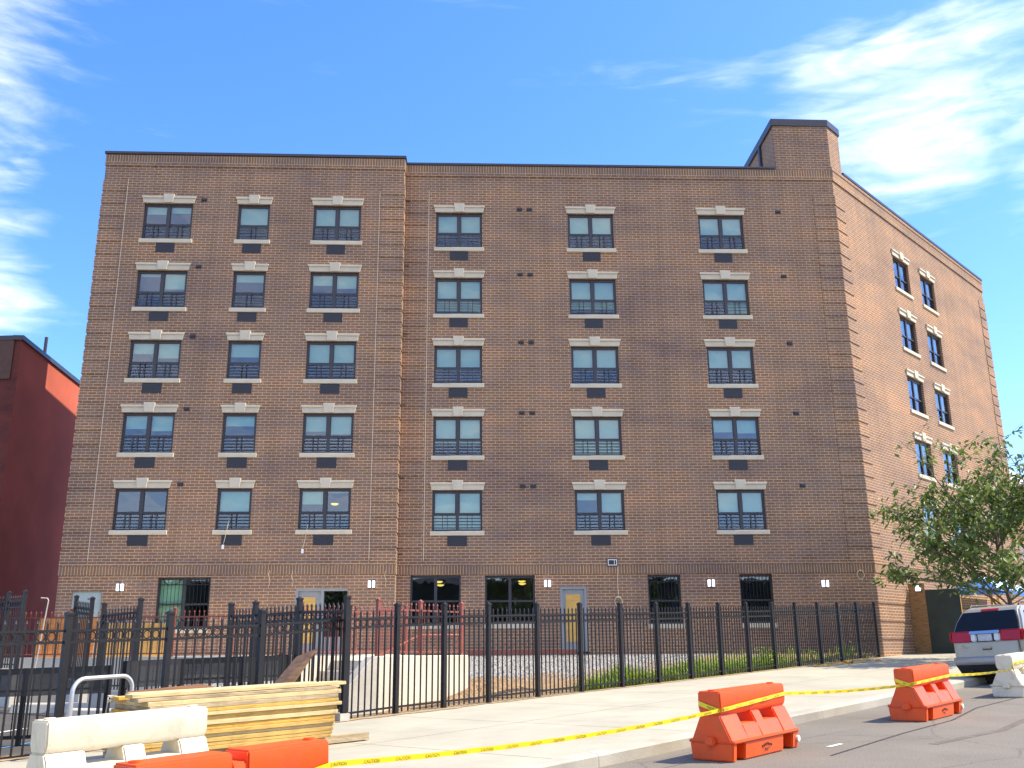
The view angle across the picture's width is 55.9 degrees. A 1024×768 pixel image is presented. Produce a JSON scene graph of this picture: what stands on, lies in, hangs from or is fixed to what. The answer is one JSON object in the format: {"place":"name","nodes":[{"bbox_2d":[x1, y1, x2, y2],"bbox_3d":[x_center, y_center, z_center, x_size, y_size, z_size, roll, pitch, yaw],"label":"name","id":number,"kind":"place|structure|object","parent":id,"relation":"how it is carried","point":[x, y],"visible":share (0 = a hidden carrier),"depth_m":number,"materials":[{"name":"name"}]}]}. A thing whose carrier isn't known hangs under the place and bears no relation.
{"place":"outdoors","nodes":[
{"label":"outdoors","id":0,"kind":"place"},
{"bbox_2d":[0,707,375,755],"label":"parking lot","id":1,"kind":"structure","parent":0,"point":[6,743],"depth_m":17.09,"materials":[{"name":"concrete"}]},
{"bbox_2d":[0,590,28,706],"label":"picket fence","id":2,"kind":"object","parent":1,"relation":"on","point":[7,606],"visible":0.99,"depth_m":23.52,"materials":[{"name":"black metal"}]},
{"bbox_2d":[34,597,48,667],"bbox_3d":[-11.457,6.437,23.357,0.242,2.497,0.032,-1,-16,0],"label":"vent pipe","id":3,"kind":"object","parent":1,"relation":"on","point":[42,628],"visible":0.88,"depth_m":23.50,"materials":[{"name":"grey metal"}]},
{"bbox_2d":[9,702,90,712],"bbox_3d":[-9.347,6.916,20.623,2.800,0.210,0.315,-3,-16,8],"label":"wheel stop","id":4,"kind":"object","parent":1,"relation":"on","point":[43,707],"visible":0.31,"depth_m":20.58,"materials":[{"name":"grey concrete"}]},
{"bbox_2d":[0,665,110,746],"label":"barrier","id":5,"kind":"object","parent":1,"relation":"on","point":[24,685],"visible":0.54,"depth_m":14.40,"materials":[{"name":"black metal"}]},
{"bbox_2d":[65,595,95,702],"bbox_3d":[-9.694,6.247,21.537,0.180,3.104,1.381,12,-20,-37],"label":"picket fence","id":6,"kind":"object","parent":1,"relation":"on","point":[79,607],"visible":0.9,"depth_m":21.61,"materials":[{"name":"black metal"}]},
{"bbox_2d":[65,708,112,716],"bbox_3d":[-7.181,6.271,18.322,2.800,0.210,0.315,-4,-16,13],"label":"wheel stop","id":7,"kind":"object","parent":1,"relation":"on","point":[84,711],"visible":0.2,"depth_m":18.47,"materials":[{"name":"grey concrete"}]},
{"bbox_2d":[90,597,143,707],"bbox_3d":[-8.311,6.049,20.239,1.639,3.041,0.180,-13,-20,39],"label":"picket fence","id":8,"kind":"object","parent":1,"relation":"on","point":[138,612],"visible":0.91,"depth_m":20.37,"materials":[{"name":"black metal"}]},
{"bbox_2d":[120,654,288,695],"bbox_3d":[-4.635,5.016,15.448,1.082,1.341,2.917,-14,-21,40],"label":"barrier","id":9,"kind":"object","parent":1,"relation":"on","point":[179,671],"visible":0.36,"depth_m":15.46,"materials":[{"name":"black metal"}]},
{"bbox_2d":[2,654,467,715],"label":"concrete ramp","id":10,"kind":"structure","parent":1,"relation":"on","point":[27,662],"depth_m":18.98,"materials":[{"name":"concrete"}]},
{"bbox_2d":[35,618,97,657],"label":"plywood sheet","id":11,"kind":"object","parent":10,"relation":"on","point":[51,638],"visible":0.24,"depth_m":24.98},
{"bbox_2d":[96,623,165,656],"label":"plywood sheet","id":12,"kind":"object","parent":10,"relation":"on","point":[154,648],"visible":0.06,"depth_m":24.83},
{"bbox_2d":[3,606,357,656],"bbox_3d":[-8.393,6.359,24.326,8.988,1.470,0.088,-1,-16,0],"label":"red railing","id":13,"kind":"object","parent":10,"relation":"on","point":[144,617],"visible":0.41,"depth_m":24.36,"materials":[{"name":"metal"}]},
{"bbox_2d":[302,601,408,654],"bbox_3d":[-3.247,5.215,20.075,0.076,1.330,2.976,-13,-20,37],"label":"red railing","id":14,"kind":"object","parent":10,"relation":"on","point":[405,607],"visible":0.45,"depth_m":20.32,"materials":[{"name":"metal"}]},
{"bbox_2d":[374,597,463,655],"bbox_3d":[-1.825,5.035,19.472,0.088,1.350,2.488,-13,-20,37],"label":"red railing","id":15,"kind":"object","parent":10,"relation":"on","point":[378,600],"visible":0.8,"depth_m":19.41,"materials":[{"name":"metal"}]},
{"bbox_2d":[380,634,458,655],"bbox_3d":[-2.656,5.992,19.978,3.371,1.590,0.281,6,-17,-22],"label":"handrail","id":16,"kind":"object","parent":10,"relation":"on","point":[412,639],"visible":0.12,"depth_m":20.56,"materials":[{"name":"metal"}]},
{"bbox_2d":[223,594,351,721],"bbox_3d":[-4.039,5.259,16.806,3.818,3.031,0.235,-15,-21,42],"label":"picket fence","id":17,"kind":"object","parent":1,"relation":"on","point":[343,715],"visible":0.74,"depth_m":16.59,"materials":[{"name":"black metal"}]},
{"bbox_2d":[0,653,972,767],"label":"pavement","id":18,"kind":"structure","parent":0,"point":[504,723],"depth_m":14.93,"materials":[{"name":"concrete"}]},
{"bbox_2d":[67,674,133,716],"bbox_3d":[-5.142,4.182,12.053,0.054,1.069,0.915,-10,-18,30],"label":"hoop rail","id":19,"kind":"object","parent":18,"relation":"on","point":[88,678],"visible":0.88,"depth_m":11.99,"materials":[{"name":"metal"}]},
{"bbox_2d":[26,705,208,767],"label":"barrier","id":20,"kind":"object","parent":18,"relation":"on","point":[63,742],"visible":0.88,"depth_m":8.30,"materials":[{"name":"white plastic"}]},
{"bbox_2d":[113,737,327,767],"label":"barrier","id":21,"kind":"object","parent":18,"relation":"on","point":[308,752],"visible":1,"depth_m":6.83,"materials":[{"name":"orange plastic"}]},
{"bbox_2d":[209,732,368,751],"bbox_3d":[-3.060,4.415,11.741,3.001,0.185,0.100,12,-20,-38],"label":"timber","id":22,"kind":"object","parent":18,"relation":"on","point":[349,737],"visible":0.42,"depth_m":12.41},
{"bbox_2d":[101,733,330,752],"bbox_3d":[-3.594,4.390,11.853,2.433,0.117,1.188,12,-20,-38],"label":"plywood sheet","id":23,"kind":"object","parent":22,"relation":"on","point":[253,742],"visible":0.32,"depth_m":11.54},
{"bbox_2d":[144,725,332,748],"bbox_3d":[-3.575,4.308,11.888,2.441,0.127,1.178,12,-20,-38],"label":"plywood sheet","id":24,"kind":"object","parent":23,"relation":"on","point":[245,736],"visible":0.28,"depth_m":11.58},
{"bbox_2d":[145,722,334,743],"bbox_3d":[-3.566,4.270,11.924,2.452,0.114,1.178,12,-20,-38],"label":"plywood sheet","id":25,"kind":"object","parent":24,"relation":"on","point":[267,730],"visible":0.24,"depth_m":11.68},
{"bbox_2d":[205,718,334,733],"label":"plywood sheet","id":26,"kind":"object","parent":25,"relation":"on","point":[256,727],"visible":0.26,"depth_m":11.67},
{"bbox_2d":[207,714,334,729],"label":"plywood sheet","id":27,"kind":"object","parent":26,"relation":"on","point":[262,722],"visible":0.24,"depth_m":11.71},
{"bbox_2d":[207,709,337,724],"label":"plywood sheet","id":28,"kind":"object","parent":27,"relation":"on","point":[267,717],"visible":0.28,"depth_m":11.72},
{"bbox_2d":[207,705,336,719],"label":"plywood sheet","id":29,"kind":"object","parent":28,"relation":"on","point":[259,713],"visible":0.28,"depth_m":11.74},
{"bbox_2d":[110,701,341,714],"bbox_3d":[-3.524,4.035,12.015,2.499,0.119,1.218,12,-20,-38],"label":"plywood sheet","id":30,"kind":"object","parent":29,"relation":"on","point":[272,708],"visible":0.32,"depth_m":11.74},
{"bbox_2d":[111,698,338,712],"bbox_3d":[-3.540,3.994,12.023,2.440,0.117,1.219,12,-20,-38],"label":"plywood sheet","id":31,"kind":"object","parent":30,"relation":"on","point":[115,710],"visible":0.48,"depth_m":11.70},
{"bbox_2d":[115,693,337,710],"bbox_3d":[-3.528,3.949,12.046,2.397,0.126,1.210,12,-20,-38],"label":"plywood sheet","id":32,"kind":"object","parent":31,"relation":"on","point":[246,702],"visible":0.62,"depth_m":11.58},
{"bbox_2d":[114,689,340,706],"bbox_3d":[-3.515,3.901,12.072,2.460,0.128,1.172,12,-20,-38],"label":"plywood sheet","id":33,"kind":"object","parent":32,"relation":"on","point":[221,699],"visible":0.6,"depth_m":11.51,"materials":[{"name":"wood"}]},
{"bbox_2d":[112,696,129,700],"bbox_3d":[-3.817,3.891,12.187,2.300,0.113,0.260,11,-19,-37],"label":"plank","id":34,"kind":"object","parent":33,"relation":"on","point":[118,698],"visible":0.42,"depth_m":11.45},
{"bbox_2d":[130,685,335,702],"bbox_3d":[-3.313,3.753,11.715,2.500,0.117,0.280,12,-20,-37],"label":"plank","id":35,"kind":"object","parent":33,"relation":"on","point":[183,697],"visible":0.92,"depth_m":11.52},
{"bbox_2d":[125,681,345,698],"bbox_3d":[-3.299,3.731,11.814,2.720,0.126,0.260,12,-20,-37],"label":"plank","id":36,"kind":"object","parent":35,"relation":"on","point":[208,691],"visible":1,"depth_m":11.62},
{"bbox_2d":[126,681,310,693],"bbox_3d":[-3.561,3.792,12.017,2.350,0.114,0.240,11,-19,-36],"label":"plank","id":37,"kind":"object","parent":36,"relation":"on","point":[215,687],"visible":0.42,"depth_m":11.91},
{"bbox_2d":[126,684,211,692],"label":"thin sheet","id":38,"kind":"object","parent":37,"relation":"on","point":[194,686],"visible":0.54,"depth_m":12.11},
{"bbox_2d":[145,730,331,751],"bbox_3d":[-3.576,4.354,11.883,2.410,0.112,1.182,12,-20,-38],"label":"plywood sheet","id":39,"kind":"object","parent":23,"relation":"on","point":[253,739],"visible":0.24,"depth_m":11.59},
{"bbox_2d":[274,649,316,683],"bbox_3d":[-3.319,4.316,13.601,0.475,1.123,1.004,-14,-20,40],"label":"formwork board","id":40,"kind":"object","parent":18,"relation":"on","point":[292,672],"visible":0.42,"depth_m":13.84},
{"bbox_2d":[0,658,869,760],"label":"soil strip","id":41,"kind":"object","parent":18,"relation":"on","point":[385,714],"visible":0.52,"depth_m":18.27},
{"bbox_2d":[0,601,880,759],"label":"picket fence","id":42,"kind":"object","parent":41,"relation":"on","point":[169,628],"visible":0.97,"depth_m":18.35,"materials":[{"name":"black metal"}]},
{"bbox_2d":[813,662,851,666],"bbox_3d":[9.545,8.329,28.692,2.100,0.107,0.120,14,-21,-42],"label":"timber scrap","id":43,"kind":"object","parent":18,"relation":"on","point":[831,664],"visible":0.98,"depth_m":28.55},
{"bbox_2d":[908,583,962,652],"bbox_3d":[15.462,8.575,35.135,1.825,2.650,0.212,-15,-21,41],"label":"hoarding","id":44,"kind":"object","parent":18,"relation":"on","point":[935,615],"visible":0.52,"depth_m":35.19,"materials":[{"name":"green paint"}]},
{"bbox_2d":[868,416,1023,604],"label":"street tree","id":45,"kind":"object","parent":18,"relation":"on","point":[1003,520],"visible":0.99,"depth_m":29.16,"materials":[{"name":"green plant"}]},
{"bbox_2d":[959,577,1023,612],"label":"canopy","id":46,"kind":"object","parent":18,"relation":"on","point":[998,593],"visible":0.16,"depth_m":38.34,"materials":[{"name":"blue fabric"}]},
{"bbox_2d":[0,0,1023,474],"label":"sky","id":47,"kind":"structure","parent":0,"point":[924,99],"materials":[{"name":"blue"}]},
{"bbox_2d":[157,653,881,712],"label":"yard","id":48,"kind":"structure","parent":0,"point":[495,686],"depth_m":23.84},
{"bbox_2d":[159,653,760,686],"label":"gravel","id":49,"kind":"structure","parent":48,"relation":"on","point":[526,659],"depth_m":28.69,"materials":[{"name":"gravel"}]},
{"bbox_2d":[467,649,575,654],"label":"walkway","id":50,"kind":"structure","parent":48,"relation":"on","point":[526,651],"depth_m":32.45,"materials":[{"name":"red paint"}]},
{"bbox_2d":[575,642,864,690],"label":"grass","id":51,"kind":"structure","parent":48,"relation":"on","point":[613,679],"depth_m":24.68,"materials":[{"name":"plant"}]},
{"bbox_2d":[599,682,1023,767],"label":"road","id":52,"kind":"structure","parent":0,"point":[916,749],"depth_m":11.80,"materials":[{"name":"asphalt"}]},
{"bbox_2d":[689,682,799,761],"bbox_3d":[2.761,3.995,11.506,0.604,0.760,1.650,-14,-19,40],"label":"barrier","id":53,"kind":"object","parent":52,"relation":"on","point":[755,729],"visible":0.99,"depth_m":11.12,"materials":[{"name":"orange plastic"}]},
{"bbox_2d":[316,660,1023,767],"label":"caution tape","id":54,"kind":"object","parent":53,"relation":"attached to","point":[446,753],"visible":1,"depth_m":9.38,"materials":[{"name":"yellow"}]},
{"bbox_2d":[698,701,718,712],"bbox_3d":[2.236,3.680,10.993,0.275,0.128,0.010,-14,-21,41],"label":"caution tape","id":55,"kind":"object","parent":53,"relation":"attached to","point":[706,706],"visible":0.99,"depth_m":11.01,"materials":[{"name":"yellow"}]},
{"bbox_2d":[507,676,986,767],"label":"kerb","id":56,"kind":"structure","parent":52,"relation":"on","point":[621,753],"depth_m":11.72,"materials":[{"name":"concrete"}]},
{"bbox_2d":[832,697,1017,754],"bbox_3d":[17.535,7.843,27.037,0.282,1.385,43.000,-13,-20,39],"label":"road seam","id":57,"kind":"object","parent":52,"relation":"on","point":[915,729],"visible":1,"depth_m":13.14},
{"bbox_2d":[888,663,963,721],"bbox_3d":[6.378,4.751,14.951,0.604,0.760,1.650,-14,-19,40],"label":"barrier","id":58,"kind":"object","parent":52,"relation":"on","point":[931,700],"visible":0.98,"depth_m":14.50,"materials":[{"name":"orange plastic"}]},
{"bbox_2d":[929,718,1023,743],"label":"road patch edge","id":59,"kind":"object","parent":52,"relation":"on","point":[1014,724],"visible":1,"depth_m":12.61,"materials":[{"name":"concrete"}]},
{"bbox_2d":[949,601,1023,682],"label":"parked car","id":60,"kind":"object","parent":52,"relation":"on","point":[981,636],"visible":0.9,"depth_m":21.10,"materials":[{"name":"silver metal"}]},
{"bbox_2d":[990,651,1023,697],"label":"barrier","id":61,"kind":"object","parent":52,"relation":"on","point":[1010,683],"visible":0.94,"depth_m":17.89,"materials":[{"name":"white plastic"}]},
{"bbox_3d":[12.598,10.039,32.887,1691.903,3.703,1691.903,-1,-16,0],"label":"ground","id":62,"kind":"structure","parent":0,"visible":0},
{"bbox_2d":[0,335,79,657],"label":"red building","id":63,"kind":"structure","parent":62,"relation":"on","point":[39,391],"depth_m":42.26,"materials":[{"name":"brick"}]},
{"bbox_2d":[54,119,1023,656],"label":"apartment building","id":64,"kind":"structure","parent":62,"relation":"on","point":[362,381],"depth_m":35.56,"materials":[{"name":"brown brick"}]},
{"bbox_2d":[71,591,101,652],"bbox_3d":[-14.267,8.004,32.264,0.976,2.096,0.150,0,-16,-3],"label":"utility door","id":65,"kind":"structure","parent":64,"relation":"in","point":[85,596],"depth_m":32.42,"materials":[{"name":"grey paint"}]},
{"bbox_2d":[108,478,171,534],"bbox_3d":[-12.802,4.227,33.294,2.018,1.955,0.275,0,-16,-3],"label":"window","id":66,"kind":"structure","parent":64,"relation":"in","point":[139,482],"depth_m":33.35,"materials":[{"name":"glass"}]},
{"bbox_2d":[116,402,178,456],"bbox_3d":[-12.827,1.633,34.042,2.018,1.955,0.330,0,-16,-3],"label":"window","id":67,"kind":"structure","parent":64,"relation":"in","point":[150,422],"depth_m":34.12,"materials":[{"name":"glass"}]},
{"bbox_2d":[124,330,184,382],"bbox_3d":[-12.850,-0.969,34.765,2.018,1.955,0.330,0,-16,-3],"label":"window","id":68,"kind":"structure","parent":64,"relation":"in","point":[159,349],"depth_m":34.84,"materials":[{"name":"glass"}]},
{"bbox_2d":[131,260,190,311],"bbox_3d":[-12.874,-3.570,35.487,2.018,1.955,0.330,0,-16,-3],"label":"window","id":69,"kind":"structure","parent":64,"relation":"in","point":[177,280],"depth_m":35.56,"materials":[{"name":"glass"}]},
{"bbox_2d":[138,194,196,242],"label":"window","id":70,"kind":"structure","parent":64,"relation":"in","point":[150,209],"depth_m":36.27,"materials":[{"name":"glass"}]},
{"bbox_2d":[155,577,210,632],"bbox_3d":[-11.085,7.453,32.548,1.858,1.838,0.290,0,-16,-3],"label":"window","id":71,"kind":"structure","parent":64,"relation":"in","point":[172,592],"depth_m":32.67,"materials":[{"name":"metal"}]},
{"bbox_2d":[212,478,255,534],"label":"window","id":72,"kind":"structure","parent":64,"relation":"in","point":[230,501],"depth_m":33.58,"materials":[{"name":"glass"}]},
{"bbox_2d":[218,403,259,456],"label":"window","id":73,"kind":"structure","parent":64,"relation":"in","point":[239,414],"depth_m":34.27,"materials":[{"name":"glass"}]},
{"bbox_2d":[223,331,264,382],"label":"window","id":74,"kind":"structure","parent":64,"relation":"in","point":[251,349],"depth_m":35.01,"materials":[{"name":"glass"}]},
{"bbox_2d":[229,261,268,311],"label":"window","id":75,"kind":"structure","parent":64,"relation":"in","point":[240,277],"depth_m":35.72,"materials":[{"name":"metal"}]},
{"bbox_2d":[234,195,273,243],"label":"window","id":76,"kind":"structure","parent":64,"relation":"in","point":[249,216],"depth_m":36.48,"materials":[{"name":"glass"}]},
{"bbox_2d":[295,588,347,653],"bbox_3d":[-6.466,8.008,32.645,1.756,2.156,0.180,0,-16,-3],"label":"door","id":77,"kind":"structure","parent":64,"relation":"in","point":[313,596],"depth_m":32.76,"materials":[{"name":"grey paint"}]},
{"bbox_2d":[295,478,353,534],"bbox_3d":[-6.516,4.264,33.632,1.994,1.955,0.330,0,-16,-3],"label":"window","id":78,"kind":"structure","parent":64,"relation":"in","point":[307,496],"depth_m":33.68,"materials":[{"name":"glass"}]},
{"bbox_2d":[299,403,356,456],"bbox_3d":[-6.540,1.663,34.354,1.994,1.955,0.330,0,-16,-3],"label":"window","id":79,"kind":"structure","parent":64,"relation":"in","point":[339,424],"depth_m":34.46,"materials":[{"name":"glass"}]},
{"bbox_2d":[303,331,359,383],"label":"window","id":80,"kind":"structure","parent":64,"relation":"in","point":[331,354],"depth_m":35.17,"materials":[{"name":"glass"}]},
{"bbox_2d":[306,262,361,312],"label":"window","id":81,"kind":"structure","parent":64,"relation":"in","point":[336,280],"depth_m":35.87,"materials":[{"name":"glass"}]},
{"bbox_2d":[310,196,363,244],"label":"window","id":82,"kind":"structure","parent":64,"relation":"in","point":[337,218],"depth_m":36.63,"materials":[{"name":"glass"}]},
{"bbox_2d":[408,575,460,628],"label":"window","id":83,"kind":"structure","parent":64,"relation":"in","point":[435,577],"depth_m":33.50,"materials":[{"name":"glass"}]},
{"bbox_2d":[430,480,484,535],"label":"window","id":84,"kind":"structure","parent":64,"relation":"in","point":[454,513],"depth_m":34.38,"materials":[{"name":"glass"}]},
{"bbox_2d":[431,407,484,459],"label":"window","id":85,"kind":"structure","parent":64,"relation":"in","point":[457,431],"depth_m":35.12,"materials":[{"name":"glass"}]},
{"bbox_2d":[432,336,484,387],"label":"window","id":86,"kind":"structure","parent":64,"relation":"in","point":[445,358],"depth_m":35.85,"materials":[{"name":"glass"}]},
{"bbox_2d":[433,268,484,317],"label":"window","id":87,"kind":"structure","parent":64,"relation":"in","point":[451,295],"depth_m":36.56,"materials":[{"name":"glass"}]},
{"bbox_2d":[434,203,484,250],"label":"window","id":88,"kind":"structure","parent":64,"relation":"in","point":[459,225],"depth_m":37.30,"materials":[{"name":"glass"}]},
{"bbox_2d":[484,575,534,628],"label":"window","id":89,"kind":"structure","parent":64,"relation":"in","point":[510,601],"depth_m":33.58,"materials":[{"name":"glass"}]},
{"bbox_2d":[560,586,589,652],"bbox_3d":[2.147,8.152,33.447,1.040,2.253,0.260,0,-16,-2],"label":"door","id":90,"kind":"structure","parent":64,"relation":"in","point":[569,595],"depth_m":33.56,"materials":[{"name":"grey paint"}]},
{"bbox_2d":[565,205,615,252],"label":"window","id":91,"kind":"structure","parent":64,"relation":"in","point":[590,226],"depth_m":37.50,"materials":[{"name":"glass"}]},
{"bbox_2d":[566,269,618,318],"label":"window","id":92,"kind":"structure","parent":64,"relation":"in","point":[592,295],"depth_m":36.77,"materials":[{"name":"glass"}]},
{"bbox_2d":[568,337,621,387],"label":"window","id":93,"kind":"structure","parent":64,"relation":"in","point":[582,358],"depth_m":36.07,"materials":[{"name":"glass"}]},
{"bbox_2d":[570,407,624,459],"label":"window","id":94,"kind":"structure","parent":64,"relation":"in","point":[596,430],"depth_m":35.32,"materials":[{"name":"glass"}]},
{"bbox_2d":[572,480,627,534],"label":"window","id":95,"kind":"structure","parent":64,"relation":"in","point":[609,496],"depth_m":34.60,"materials":[{"name":"glass"}]},
{"bbox_2d":[648,575,684,628],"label":"window","id":96,"kind":"structure","parent":64,"relation":"in","point":[679,591],"depth_m":33.78,"materials":[{"name":"metal"}]},
{"bbox_2d":[695,206,747,253],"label":"window","id":97,"kind":"structure","parent":64,"relation":"in","point":[720,227],"depth_m":37.72,"materials":[{"name":"glass"}]},
{"bbox_2d":[699,270,752,319],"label":"window","id":98,"kind":"structure","parent":64,"relation":"in","point":[734,294],"depth_m":36.99,"materials":[{"name":"glass"}]},
{"bbox_2d":[703,337,757,387],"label":"window","id":99,"kind":"structure","parent":64,"relation":"in","point":[718,359],"depth_m":36.27,"materials":[{"name":"glass"}]},
{"bbox_2d":[708,407,763,459],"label":"window","id":100,"kind":"structure","parent":64,"relation":"in","point":[735,420],"depth_m":35.53,"materials":[{"name":"glass"}]},
{"bbox_2d":[712,480,769,534],"bbox_3d":[8.230,4.435,34.725,1.975,1.955,0.330,0,-16,-2],"label":"window","id":101,"kind":"structure","parent":64,"relation":"in","point":[739,501],"depth_m":34.82,"materials":[{"name":"glass"}]},
{"bbox_2d":[739,574,777,627],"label":"window","id":102,"kind":"structure","parent":64,"relation":"in","point":[740,575],"depth_m":33.95,"materials":[{"name":"metal"}]},
{"bbox_2d":[890,248,913,299],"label":"window","id":103,"kind":"structure","parent":64,"relation":"in","point":[899,266],"depth_m":42.23,"materials":[{"name":"glass"}]},
{"bbox_2d":[897,307,920,358],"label":"window","id":104,"kind":"structure","parent":64,"relation":"in","point":[906,325],"depth_m":41.51,"materials":[{"name":"glass"}]},
{"bbox_2d":[905,368,928,419],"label":"window","id":105,"kind":"structure","parent":64,"relation":"in","point":[914,374],"depth_m":40.80,"materials":[{"name":"glass"}]},
{"bbox_2d":[913,432,936,482],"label":"window","id":106,"kind":"structure","parent":64,"relation":"in","point":[919,448],"depth_m":40.04,"materials":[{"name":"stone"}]},
{"bbox_2d":[918,267,938,315],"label":"window","id":107,"kind":"structure","parent":64,"relation":"in","point":[925,289],"depth_m":44.36,"materials":[{"name":"glass"}]},
{"bbox_2d":[921,497,938,541],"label":"window","id":108,"kind":"structure","parent":64,"relation":"in","point":[931,512],"depth_m":39.43,"materials":[{"name":"glass"}]},
{"bbox_2d":[925,324,946,371],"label":"window","id":109,"kind":"structure","parent":64,"relation":"in","point":[932,343],"depth_m":43.66,"materials":[{"name":"glass"}]},
{"bbox_2d":[933,382,954,430],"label":"window","id":110,"kind":"structure","parent":64,"relation":"in","point":[940,387],"depth_m":42.93,"materials":[{"name":"glass"}]},
{"bbox_2d":[941,442,959,487],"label":"window","id":111,"kind":"structure","parent":64,"relation":"in","point":[946,456],"depth_m":42.16,"materials":[{"name":"metal"}]},
{"bbox_2d":[1009,470,1023,559],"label":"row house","id":112,"kind":"structure","parent":62,"relation":"on","point":[1022,550],"depth_m":54.41,"materials":[{"name":"red brick"}]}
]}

